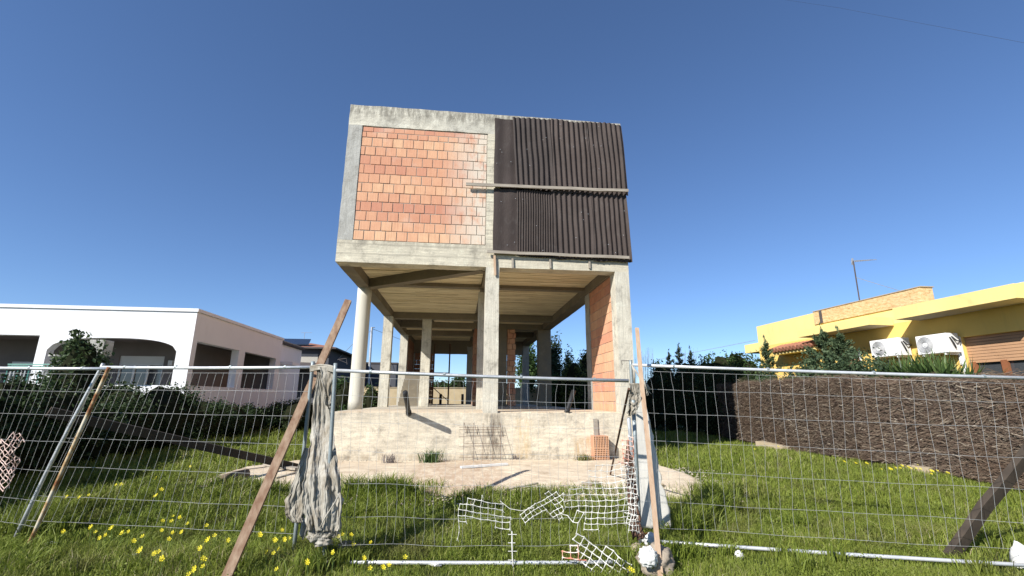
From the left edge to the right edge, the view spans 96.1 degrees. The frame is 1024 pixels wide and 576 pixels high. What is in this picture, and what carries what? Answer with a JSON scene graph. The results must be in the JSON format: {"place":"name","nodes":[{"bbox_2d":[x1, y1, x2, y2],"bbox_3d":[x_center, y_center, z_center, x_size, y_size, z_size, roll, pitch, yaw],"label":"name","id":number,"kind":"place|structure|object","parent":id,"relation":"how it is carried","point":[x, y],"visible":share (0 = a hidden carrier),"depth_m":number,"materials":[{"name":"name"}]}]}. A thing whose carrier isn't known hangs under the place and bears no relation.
{"place":"outdoors","nodes":[
{"label":"outdoors","id":0,"kind":"place"},
{"bbox_2d":[89,340,113,355],"bbox_3d":[-12.947,1.884,14.450,0.540,0.480,0.400,2,-14,-6],"label":"pillar cap","id":1,"kind":"object","parent":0,"point":[109,348],"visible":0.44,"depth_m":14.36,"materials":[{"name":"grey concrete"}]},
{"bbox_2d":[364,362,398,386],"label":"grey building","id":2,"kind":"structure","parent":0,"point":[374,380],"depth_m":38.96,"materials":[{"name":"concrete"}]},
{"bbox_2d":[197,458,699,499],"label":"pavement","id":3,"kind":"structure","parent":0,"point":[557,471],"depth_m":8.34,"materials":[{"name":"concrete"}]},
{"bbox_2d":[45,407,297,467],"bbox_3d":[-5.016,2.481,7.295,0.075,1.201,3.631,-9,-16,32],"label":"brace plank","id":4,"kind":"object","parent":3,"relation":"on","point":[110,425],"visible":0.83,"depth_m":6.92,"materials":[{"name":"wood"}]},
{"bbox_2d":[221,469,249,482],"bbox_3d":[-4.614,3.144,7.699,0.171,0.182,0.428,-6,-15,25],"label":"log","id":5,"kind":"object","parent":3,"relation":"on","point":[242,472],"visible":0.55,"depth_m":7.68,"materials":[{"name":"brown wood"}]},
{"bbox_2d":[418,447,447,462],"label":"weed","id":6,"kind":"object","parent":3,"relation":"on","point":[432,457],"visible":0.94,"depth_m":9.51,"materials":[{"name":"green plant"}]},
{"bbox_2d":[459,423,502,460],"bbox_3d":[-0.584,3.310,9.963,1.129,0.774,0.547,2,-14,-6],"label":"rebar mesh","id":7,"kind":"object","parent":3,"relation":"on","point":[473,443],"visible":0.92,"depth_m":9.87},
{"bbox_2d":[460,463,507,467],"bbox_3d":[-0.531,3.436,8.912,0.973,0.040,0.090,7,-15,-25],"label":"wooden board","id":8,"kind":"object","parent":3,"relation":"on","point":[483,465],"visible":1,"depth_m":8.87,"materials":[{"name":"white wood"}]},
{"bbox_2d":[591,447,608,459],"bbox_3d":[1.938,3.647,10.133,0.330,0.250,0.250,2,-14,-6],"label":"hollow brick","id":9,"kind":"object","parent":3,"relation":"on","point":[598,452],"visible":0.79,"depth_m":10.04,"materials":[{"name":"brick"}]},
{"bbox_2d":[591,435,608,447],"bbox_3d":[1.939,3.400,10.193,0.330,0.250,0.250,2,-14,-6],"label":"hollow brick","id":10,"kind":"object","parent":9,"relation":"on","point":[601,440],"visible":0.96,"depth_m":10.11,"materials":[{"name":"brick"}]},
{"bbox_2d":[0,425,1023,575],"bbox_3d":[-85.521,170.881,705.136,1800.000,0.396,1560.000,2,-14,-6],"label":"ground","id":11,"kind":"structure","parent":0,"point":[538,516],"depth_m":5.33,"materials":[{"name":"plant"}]},
{"bbox_2d":[0,379,43,485],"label":"bush","id":12,"kind":"object","parent":11,"relation":"on","point":[3,421],"visible":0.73,"depth_m":7.08,"materials":[{"name":"green plant"}]},
{"bbox_2d":[0,370,73,480],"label":"bush","id":13,"kind":"object","parent":11,"relation":"on","point":[30,437],"visible":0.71,"depth_m":7.35,"materials":[{"name":"green plant"}]},
{"bbox_2d":[1,375,77,476],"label":"bush","id":14,"kind":"object","parent":11,"relation":"on","point":[45,454],"visible":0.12,"depth_m":7.89,"materials":[{"name":"green plant"}]},
{"bbox_2d":[0,366,110,547],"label":"fence panel","id":15,"kind":"object","parent":11,"relation":"on","point":[68,456],"visible":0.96,"depth_m":5.58,"materials":[{"name":"metal"}]},
{"bbox_2d":[0,432,24,491],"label":"barrier net","id":16,"kind":"object","parent":15,"relation":"attached to","point":[9,459],"visible":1,"depth_m":5.55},
{"bbox_2d":[27,377,113,468],"bbox_3d":[-8.519,2.558,8.602,1.673,1.724,1.812,-5,-14,21],"label":"bush","id":17,"kind":"object","parent":11,"relation":"on","point":[89,430],"visible":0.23,"depth_m":8.58,"materials":[{"name":"green plant"}]},
{"bbox_2d":[35,329,115,404],"bbox_3d":[-9.948,2.422,10.433,1.398,2.958,1.125,2,-14,-6],"label":"tree","id":18,"kind":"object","parent":11,"relation":"on","point":[80,352],"depth_m":10.36,"materials":[{"name":"green plant"}]},
{"bbox_2d":[68,395,135,464],"bbox_3d":[-8.581,2.884,9.321,1.641,1.420,1.712,2,-14,-6],"label":"bush","id":19,"kind":"object","parent":11,"relation":"on","point":[107,445],"visible":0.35,"depth_m":9.32,"materials":[{"name":"green plant"}]},
{"bbox_2d":[98,377,138,399],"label":"ivy bush","id":20,"kind":"object","parent":11,"relation":"on","point":[109,387],"visible":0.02,"depth_m":11.31,"materials":[{"name":"green plant"}]},
{"bbox_2d":[97,381,165,456],"bbox_3d":[-8.838,2.964,10.394,1.777,1.733,1.484,2,-14,-6],"label":"bush","id":21,"kind":"object","parent":11,"relation":"on","point":[145,408],"visible":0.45,"depth_m":10.31,"materials":[{"name":"green plant"}]},
{"bbox_2d":[0,304,304,408],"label":"white house","id":22,"kind":"structure","parent":11,"relation":"on","point":[138,336],"depth_m":17.26,"materials":[{"name":"paint"}]},
{"bbox_2d":[3,364,48,384],"bbox_3d":[-14.030,2.881,13.358,1.366,1.361,0.030,2,-14,-6],"label":"iron railing","id":23,"kind":"object","parent":22,"relation":"attached to","point":[25,371],"visible":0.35,"depth_m":13.44,"materials":[{"name":"white metal"}]},
{"bbox_2d":[9,362,51,382],"bbox_3d":[-17.894,3.487,17.065,1.400,1.480,0.075,2,-14,-6],"label":"window","id":24,"kind":"structure","parent":22,"relation":"in","point":[11,374],"depth_m":17.10,"materials":[{"name":"glass"}]},
{"bbox_2d":[115,356,164,384],"bbox_3d":[-14.254,3.549,17.629,1.600,1.860,0.110,2,-14,-6],"label":"window","id":25,"kind":"structure","parent":22,"relation":"in","point":[125,360],"depth_m":17.69,"materials":[{"name":"grey glass"}]},
{"bbox_2d":[13,361,314,551],"bbox_3d":[-4.164,2.018,5.550,3.601,2.225,0.141,-1,-14,6],"label":"fence panel","id":26,"kind":"object","parent":11,"relation":"on","point":[53,458],"visible":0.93,"depth_m":5.59,"materials":[{"name":"metal"}]},
{"bbox_2d":[133,379,204,451],"bbox_3d":[-8.905,3.269,11.814,1.810,1.851,2.050,2,-14,-6],"label":"bush","id":27,"kind":"object","parent":11,"relation":"on","point":[169,397],"visible":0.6,"depth_m":11.60,"materials":[{"name":"green plant"}]},
{"bbox_2d":[186,396,235,439],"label":"bush","id":28,"kind":"object","parent":11,"relation":"on","point":[215,421],"visible":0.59,"depth_m":13.65,"materials":[{"name":"green plant"}]},
{"bbox_2d":[214,399,255,436],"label":"bush","id":29,"kind":"object","parent":11,"relation":"on","point":[241,424],"visible":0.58,"depth_m":15.09,"materials":[{"name":"green plant"}]},
{"bbox_2d":[238,402,272,434],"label":"bush","id":30,"kind":"object","parent":11,"relation":"on","point":[256,423],"visible":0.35,"depth_m":16.35,"materials":[{"name":"green plant"}]},
{"bbox_2d":[250,399,287,434],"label":"bush","id":31,"kind":"object","parent":11,"relation":"on","point":[276,412],"visible":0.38,"depth_m":17.05,"materials":[{"name":"green plant"}]},
{"bbox_2d":[221,299,350,575],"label":"leaning plank","id":32,"kind":"object","parent":11,"relation":"on","point":[250,522],"visible":0.93,"depth_m":4.94,"materials":[{"name":"brown wood"}]},
{"bbox_2d":[274,397,312,431],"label":"bush","id":33,"kind":"object","parent":11,"relation":"on","point":[286,419],"visible":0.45,"depth_m":17.35,"materials":[{"name":"green plant"}]},
{"bbox_2d":[284,339,351,402],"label":"grey house","id":34,"kind":"structure","parent":11,"relation":"on","point":[311,352],"depth_m":31.11,"materials":[{"name":"paint"}]},
{"bbox_2d":[335,375,363,410],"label":"shrub","id":35,"kind":"object","parent":11,"relation":"on","point":[339,401],"visible":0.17,"depth_m":17.99,"materials":[{"name":"green plant"}]},
{"bbox_2d":[363,383,378,407],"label":"shrub","id":36,"kind":"object","parent":11,"relation":"on","point":[368,401],"visible":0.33,"depth_m":20.09,"materials":[{"name":"green plant"}]},
{"bbox_2d":[367,327,374,384],"bbox_3d":[-11.734,6.842,37.943,0.316,7.293,0.226,9,-16,-31],"label":"utility pole","id":37,"kind":"object","parent":11,"relation":"on","point":[369,363],"visible":0.64,"depth_m":38.17,"materials":[{"name":"metal"}]},
{"bbox_2d":[364,387,536,405],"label":"boundary wall","id":38,"kind":"structure","parent":11,"relation":"on","point":[456,392],"depth_m":32.05,"materials":[{"name":"concrete"}]},
{"bbox_2d":[449,377,465,387],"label":"shrub","id":39,"kind":"object","parent":11,"relation":"on","point":[456,382],"visible":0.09,"depth_m":36.26,"materials":[{"name":"green plant"}]},
{"bbox_2d":[175,463,745,507],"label":"gravel","id":40,"kind":"structure","parent":11,"relation":"on","point":[679,469],"depth_m":7.20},
{"bbox_2d":[322,363,634,564],"bbox_3d":[-0.352,1.921,4.964,3.327,2.177,0.047,1,-14,-1],"label":"fence panel","id":41,"kind":"object","parent":11,"relation":"on","point":[331,434],"visible":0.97,"depth_m":5.00,"materials":[{"name":"metal"}]},
{"bbox_2d":[284,364,343,546],"bbox_3d":[-2.120,1.766,5.027,0.832,1.871,0.370,-11,-17,39],"label":"torn cloth","id":42,"kind":"object","parent":41,"relation":"attached to","point":[314,497],"visible":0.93,"depth_m":4.92,"materials":[{"name":"fabric"}]},
{"bbox_2d":[457,495,511,538],"bbox_3d":[-0.283,2.402,4.815,0.577,0.458,0.092,2,-14,-6],"label":"barrier net","id":43,"kind":"object","parent":41,"relation":"attached to","point":[494,515],"visible":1,"depth_m":4.82,"materials":[{"name":"white plastic"}]},
{"bbox_2d":[520,491,563,524],"bbox_3d":[0.320,2.316,4.860,0.488,0.316,0.081,2,-14,-8],"label":"barrier net","id":44,"kind":"object","parent":41,"relation":"attached to","point":[545,508],"visible":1,"depth_m":4.87,"materials":[{"name":"white plastic"}]},
{"bbox_2d":[563,462,637,530],"bbox_3d":[0.946,2.206,4.893,0.817,0.686,0.114,0,-14,0],"label":"barrier net","id":45,"kind":"object","parent":41,"relation":"attached to","point":[611,506],"visible":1,"depth_m":4.88,"materials":[{"name":"white plastic"}]},
{"bbox_2d":[621,465,640,533],"bbox_3d":[1.250,2.222,4.854,0.183,0.681,0.119,0,-14,0],"label":"barrier net","id":46,"kind":"object","parent":41,"relation":"hanging from","point":[628,471],"visible":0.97,"depth_m":4.86,"materials":[{"name":"white plastic"}]},
{"bbox_2d":[334,104,636,460],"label":"unfinished building","id":47,"kind":"structure","parent":11,"relation":"on","point":[414,260],"depth_m":11.39,"materials":[{"name":"concrete"}]},
{"bbox_2d":[403,390,411,415],"bbox_3d":[-2.202,2.433,9.689,0.133,0.541,0.836,2,-14,-6],"label":"drain pipe","id":48,"kind":"object","parent":47,"relation":"attached to","point":[407,407],"visible":0.98,"depth_m":9.63,"materials":[{"name":"black plastic"}]},
{"bbox_2d":[432,344,450,403],"bbox_3d":[-3.890,4.719,25.387,0.910,3.280,0.080,2,-14,-6],"label":"scaffold frame","id":49,"kind":"object","parent":47,"relation":"on","point":[442,372],"visible":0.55,"depth_m":25.35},
{"bbox_2d":[493,188,516,250],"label":"corrugated sheet","id":50,"kind":"object","parent":47,"relation":"attached to","point":[505,222],"visible":1,"depth_m":11.28,"materials":[{"name":"metal"}]},
{"bbox_2d":[494,118,515,187],"bbox_3d":[-0.165,-3.443,11.691,0.576,1.938,0.060,2,-14,-6],"label":"corrugated sheet","id":51,"kind":"object","parent":47,"relation":"attached to","point":[504,164],"visible":0.99,"depth_m":11.68,"materials":[{"name":"metal"}]},
{"bbox_2d":[512,117,553,190],"bbox_3d":[0.570,-3.431,11.748,1.136,2.025,0.114,2,-14,-6],"label":"corrugated sheet","id":52,"kind":"object","parent":47,"relation":"attached to","point":[533,152],"visible":1,"depth_m":11.76,"materials":[{"name":"metal"}]},
{"bbox_2d":[466,182,628,191],"bbox_3d":[0.913,-2.514,11.502,4.105,0.114,0.046,2,-14,-5],"label":"wooden batten","id":53,"kind":"object","parent":52,"relation":"attached to","point":[547,187],"visible":1,"depth_m":11.49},
{"bbox_2d":[517,190,555,257],"bbox_3d":[0.599,-1.596,11.335,0.972,1.762,0.062,2,-14,-6],"label":"corrugated sheet","id":54,"kind":"object","parent":47,"relation":"attached to","point":[535,221],"visible":1,"depth_m":11.33,"materials":[{"name":"metal"}]},
{"bbox_2d":[487,250,628,258],"bbox_3d":[1.145,-0.810,11.152,3.493,0.093,0.035,2,-14,-6],"label":"wooden batten","id":55,"kind":"object","parent":54,"relation":"attached to","point":[557,254],"visible":1,"depth_m":11.13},
{"bbox_2d":[551,119,591,193],"bbox_3d":[1.520,-3.393,11.845,1.045,2.073,0.110,2,-14,-6],"label":"corrugated sheet","id":56,"kind":"object","parent":47,"relation":"attached to","point":[570,162],"visible":0.99,"depth_m":11.86,"materials":[{"name":"metal"}]},
{"bbox_2d":[552,190,594,259],"bbox_3d":[1.543,-1.564,11.428,1.070,1.804,0.091,2,-14,-6],"label":"corrugated sheet","id":57,"kind":"object","parent":47,"relation":"attached to","point":[574,226],"visible":1,"depth_m":11.43,"materials":[{"name":"metal"}]},
{"bbox_2d":[584,122,627,195],"bbox_3d":[2.446,-3.369,11.943,1.102,2.053,0.125,2,-14,-6],"label":"corrugated sheet","id":58,"kind":"object","parent":47,"relation":"attached to","point":[606,161],"visible":0.95,"depth_m":11.93,"materials":[{"name":"metal"}]},
{"bbox_2d":[591,192,632,262],"bbox_3d":[2.482,-1.540,11.520,1.000,1.837,0.098,2,-14,-6],"label":"corrugated sheet","id":59,"kind":"object","parent":47,"relation":"attached to","point":[611,226],"visible":1,"depth_m":11.52,"materials":[{"name":"metal"}]},
{"bbox_2d":[0,455,1023,575],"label":"clover","id":60,"kind":"object","parent":11,"relation":"on","point":[120,565],"visible":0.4,"depth_m":5.37,"materials":[{"name":"green plant"}]},
{"bbox_2d":[515,343,536,400],"bbox_3d":[1.213,6.329,33.474,2.329,6.332,2.187,2,-14,-6],"label":"tree","id":61,"kind":"object","parent":11,"relation":"on","point":[532,364],"visible":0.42,"depth_m":33.23,"materials":[{"name":"green plant"}]},
{"bbox_2d":[536,332,563,376],"bbox_3d":[2.761,5.846,31.545,2.169,6.295,2.022,2,-14,-6],"label":"tree","id":62,"kind":"object","parent":11,"relation":"on","point":[555,360],"visible":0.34,"depth_m":31.47,"materials":[{"name":"green plant"}]},
{"bbox_2d":[551,371,565,406],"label":"shrub","id":63,"kind":"object","parent":11,"relation":"on","point":[555,386],"visible":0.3,"depth_m":27.82,"materials":[{"name":"green plant"}]},
{"bbox_2d":[561,344,575,375],"bbox_3d":[3.874,6.590,32.565,1.605,5.341,1.454,-8,-16,30],"label":"tree","id":64,"kind":"object","parent":11,"relation":"on","point":[568,357],"visible":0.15,"depth_m":32.85,"materials":[{"name":"green plant"}]},
{"bbox_2d":[557,359,587,408],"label":"citrus shrub","id":65,"kind":"object","parent":11,"relation":"on","point":[580,399],"visible":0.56,"depth_m":27.13,"materials":[{"name":"green plant"}]},
{"bbox_2d":[576,349,586,377],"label":"shrub","id":66,"kind":"object","parent":11,"relation":"on","point":[583,359],"visible":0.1,"depth_m":30.83,"materials":[{"name":"green plant"}]},
{"bbox_2d":[572,533,631,572],"bbox_3d":[0.934,2.730,4.681,0.634,0.422,0.120,0,-14,1],"label":"barrier net","id":67,"kind":"object","parent":11,"relation":"on","point":[586,548],"visible":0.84,"depth_m":4.70,"materials":[{"name":"white plastic"}]},
{"bbox_2d":[609,388,629,474],"bbox_3d":[1.617,2.346,7.057,0.032,1.526,3.294,-1,-14,6],"label":"iron bar","id":68,"kind":"object","parent":11,"relation":"on","point":[624,408],"visible":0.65,"depth_m":6.56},
{"bbox_2d":[627,417,636,488],"bbox_3d":[1.437,2.276,5.409,0.040,1.494,1.086,-4,-14,16],"label":"steel tube","id":69,"kind":"object","parent":11,"relation":"on","point":[629,431],"visible":0.34,"depth_m":5.14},
{"bbox_2d":[625,440,646,539],"bbox_3d":[1.373,2.251,5.157,0.202,1.044,0.060,2,-14,-6],"label":"cloth bundle","id":70,"kind":"object","parent":69,"relation":"hanging from","point":[634,534],"visible":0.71,"depth_m":5.12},
{"bbox_2d":[631,400,641,525],"bbox_3d":[1.547,2.247,5.710,0.048,1.683,0.581,-3,-14,13],"label":"steel tube","id":71,"kind":"object","parent":11,"relation":"on","point":[634,425],"visible":0.41,"depth_m":5.66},
{"bbox_2d":[636,402,670,529],"bbox_3d":[1.802,2.213,5.980,0.497,1.734,0.068,2,-14,-7],"label":"hanging sheet","id":72,"kind":"object","parent":71,"relation":"hanging from","point":[661,505],"visible":0.52,"depth_m":5.91,"materials":[{"name":"fabric"}]},
{"bbox_2d":[635,327,662,575],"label":"leaning batten","id":73,"kind":"object","parent":11,"relation":"on","point":[650,472],"visible":0.98,"depth_m":4.99,"materials":[{"name":"wood"}]},
{"bbox_2d":[644,372,662,428],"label":"hedge shrub","id":74,"kind":"object","parent":11,"relation":"on","point":[652,410],"visible":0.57,"depth_m":21.93,"materials":[{"name":"green plant"}]},
{"bbox_2d":[635,541,674,575],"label":"stone","id":75,"kind":"object","parent":11,"relation":"on","point":[667,561],"visible":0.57,"depth_m":4.48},
{"bbox_2d":[638,545,657,568],"bbox_3d":[1.313,2.594,4.442,0.187,0.200,0.170,2,-14,-6],"label":"stone","id":76,"kind":"object","parent":75,"relation":"on","point":[648,556],"visible":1,"depth_m":4.39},
{"bbox_2d":[645,359,672,426],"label":"bush","id":77,"kind":"object","parent":11,"relation":"on","point":[658,369],"visible":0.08,"depth_m":23.63,"materials":[{"name":"green plant"}]},
{"bbox_2d":[655,369,680,430],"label":"hedge shrub","id":78,"kind":"object","parent":11,"relation":"on","point":[668,412],"visible":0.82,"depth_m":20.28,"materials":[{"name":"green plant"}]},
{"bbox_2d":[673,342,685,427],"bbox_3d":[7.669,4.437,21.034,1.130,3.945,1.072,-11,-17,39],"label":"conifer","id":79,"kind":"object","parent":11,"relation":"on","point":[677,351],"visible":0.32,"depth_m":21.23,"materials":[{"name":"green plant"}]},
{"bbox_2d":[669,364,703,432],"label":"hedge shrub","id":80,"kind":"object","parent":11,"relation":"on","point":[686,383],"visible":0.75,"depth_m":18.77,"materials":[{"name":"green plant"}]},
{"bbox_2d":[689,352,720,377],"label":"bush","id":81,"kind":"object","parent":11,"relation":"on","point":[712,361],"visible":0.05,"depth_m":19.15,"materials":[{"name":"green plant"}]},
{"bbox_2d":[688,363,722,436],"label":"hedge shrub","id":82,"kind":"object","parent":11,"relation":"on","point":[707,419],"visible":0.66,"depth_m":17.54,"materials":[{"name":"green plant"}]},
{"bbox_2d":[695,350,742,433],"bbox_3d":[8.627,4.255,18.652,2.084,3.447,2.612,2,-14,-6],"label":"bush","id":83,"kind":"object","parent":11,"relation":"on","point":[719,360],"visible":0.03,"depth_m":18.73,"materials":[{"name":"green plant"}]},
{"bbox_2d":[704,365,753,431],"bbox_3d":[7.834,4.112,16.736,1.397,2.582,2.381,2,-14,-6],"label":"hedge shrub","id":84,"kind":"object","parent":11,"relation":"on","point":[723,380],"visible":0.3,"depth_m":16.73,"materials":[{"name":"green plant"}]},
{"bbox_2d":[716,370,761,417],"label":"hedge shrub","id":85,"kind":"object","parent":11,"relation":"on","point":[743,378],"visible":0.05,"depth_m":16.02,"materials":[{"name":"green plant"}]},
{"bbox_2d":[724,352,762,380],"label":"bush","id":86,"kind":"object","parent":11,"relation":"on","point":[742,363],"visible":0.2,"depth_m":16.79,"materials":[{"name":"green plant"}]},
{"bbox_2d":[754,365,780,381],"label":"shrub","id":87,"kind":"object","parent":11,"relation":"on","point":[767,376],"visible":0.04,"depth_m":14.87,"materials":[{"name":"green plant"}]},
{"bbox_2d":[755,334,781,380],"bbox_3d":[8.714,3.337,15.607,1.220,3.554,1.262,2,-14,-6],"label":"conifer","id":88,"kind":"object","parent":11,"relation":"on","point":[765,350],"visible":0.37,"depth_m":15.77,"materials":[{"name":"green plant"}]},
{"bbox_2d":[791,348,832,380],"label":"shrub","id":89,"kind":"object","parent":11,"relation":"on","point":[811,360],"visible":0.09,"depth_m":13.10,"materials":[{"name":"green plant"}]},
{"bbox_2d":[801,318,841,370],"bbox_3d":[9.202,2.710,13.438,2.045,3.762,1.663,-6,-15,26],"label":"conifer","id":90,"kind":"object","parent":11,"relation":"on","point":[821,341],"visible":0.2,"depth_m":13.55,"materials":[{"name":"green plant"}]},
{"bbox_2d":[629,360,1023,566],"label":"fence panel","id":91,"kind":"object","parent":11,"relation":"on","point":[928,559],"visible":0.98,"depth_m":5.24,"materials":[{"name":"metal"}]},
{"bbox_2d":[626,364,650,415],"bbox_3d":[1.554,1.258,5.694,0.309,0.631,0.168,-2,-14,11],"label":"torn cloth","id":92,"kind":"object","parent":91,"relation":"attached to","point":[635,394],"visible":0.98,"depth_m":5.67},
{"bbox_2d":[802,346,853,378],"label":"shrub","id":93,"kind":"object","parent":11,"relation":"on","point":[821,363],"visible":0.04,"depth_m":12.37,"materials":[{"name":"green plant"}]},
{"bbox_2d":[822,325,865,376],"bbox_3d":[9.337,2.721,12.770,1.602,3.429,1.548,-3,-14,13],"label":"conifer","id":94,"kind":"object","parent":11,"relation":"on","point":[839,343],"visible":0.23,"depth_m":12.94,"materials":[{"name":"green plant"}]},
{"bbox_2d":[755,441,934,474],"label":"kerb","id":95,"kind":"structure","parent":11,"relation":"on","point":[771,444],"depth_m":12.10,"materials":[{"name":"concrete"}]},
{"bbox_2d":[826,346,896,378],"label":"shrub","id":96,"kind":"object","parent":11,"relation":"on","point":[852,361],"visible":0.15,"depth_m":11.60,"materials":[{"name":"green plant"}]},
{"bbox_2d":[840,356,897,378],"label":"shrub","id":97,"kind":"object","parent":11,"relation":"on","point":[880,361],"visible":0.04,"depth_m":11.48,"materials":[{"name":"green plant"}]},
{"bbox_2d":[716,368,1023,492],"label":"brushwood hedge","id":98,"kind":"object","parent":11,"relation":"on","point":[755,406],"visible":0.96,"depth_m":9.58,"materials":[{"name":"plant"}]},
{"bbox_2d":[744,282,1023,379],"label":"yellow house","id":99,"kind":"structure","parent":11,"relation":"on","point":[986,324],"depth_m":12.96,"materials":[{"name":"paint"}]},
{"bbox_2d":[870,337,911,363],"bbox_3d":[11.366,1.938,13.725,0.472,0.822,1.047,2,-14,-6],"label":"air conditioner","id":100,"kind":"object","parent":99,"relation":"attached to","point":[890,347],"visible":0.88,"depth_m":13.56,"materials":[{"name":"white metal"}]},
{"bbox_2d":[915,333,962,364],"bbox_3d":[11.525,1.660,12.355,0.472,0.814,0.930,2,-14,-6],"label":"air conditioner","id":101,"kind":"object","parent":99,"relation":"attached to","point":[942,342],"visible":0.97,"depth_m":12.20,"materials":[{"name":"white metal"}]},
{"bbox_2d":[958,331,1023,375],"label":"roller shutter","id":102,"kind":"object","parent":99,"relation":"in","point":[1001,351],"depth_m":11.39,"materials":[{"name":"brown plastic"}]},
{"bbox_2d":[860,355,922,378],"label":"yucca","id":103,"kind":"object","parent":11,"relation":"on","point":[890,368],"visible":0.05,"depth_m":10.84,"materials":[{"name":"green plant"}]},
{"bbox_2d":[867,348,958,378],"bbox_3d":[9.061,2.583,10.246,1.785,2.514,1.764,10,-17,-35],"label":"yucca","id":104,"kind":"object","parent":11,"relation":"on","point":[897,370],"visible":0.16,"depth_m":10.40,"materials":[{"name":"green plant"}]},
{"bbox_2d":[900,348,986,378],"bbox_3d":[9.136,2.481,9.769,1.801,2.490,2.098,10,-17,-36],"label":"yucca","id":105,"kind":"object","parent":11,"relation":"on","point":[931,366],"visible":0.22,"depth_m":9.88,"materials":[{"name":"green plant"}]},
{"bbox_2d":[924,356,1009,381],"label":"yucca","id":106,"kind":"object","parent":11,"relation":"on","point":[968,371],"visible":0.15,"depth_m":9.38,"materials":[{"name":"green plant"}]},
{"bbox_2d":[943,443,1023,557],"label":"brace plank","id":107,"kind":"object","parent":11,"relation":"on","point":[987,505],"visible":0.83,"depth_m":5.17,"materials":[{"name":"wood"}]},
{"bbox_2d":[1009,540,1023,568],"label":"stone","id":108,"kind":"object","parent":11,"relation":"on","point":[1015,554],"visible":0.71,"depth_m":4.82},
{"bbox_2d":[0,0,1023,387],"label":"sky","id":109,"kind":"structure","parent":0,"point":[154,153],"materials":[{"name":"blue"}]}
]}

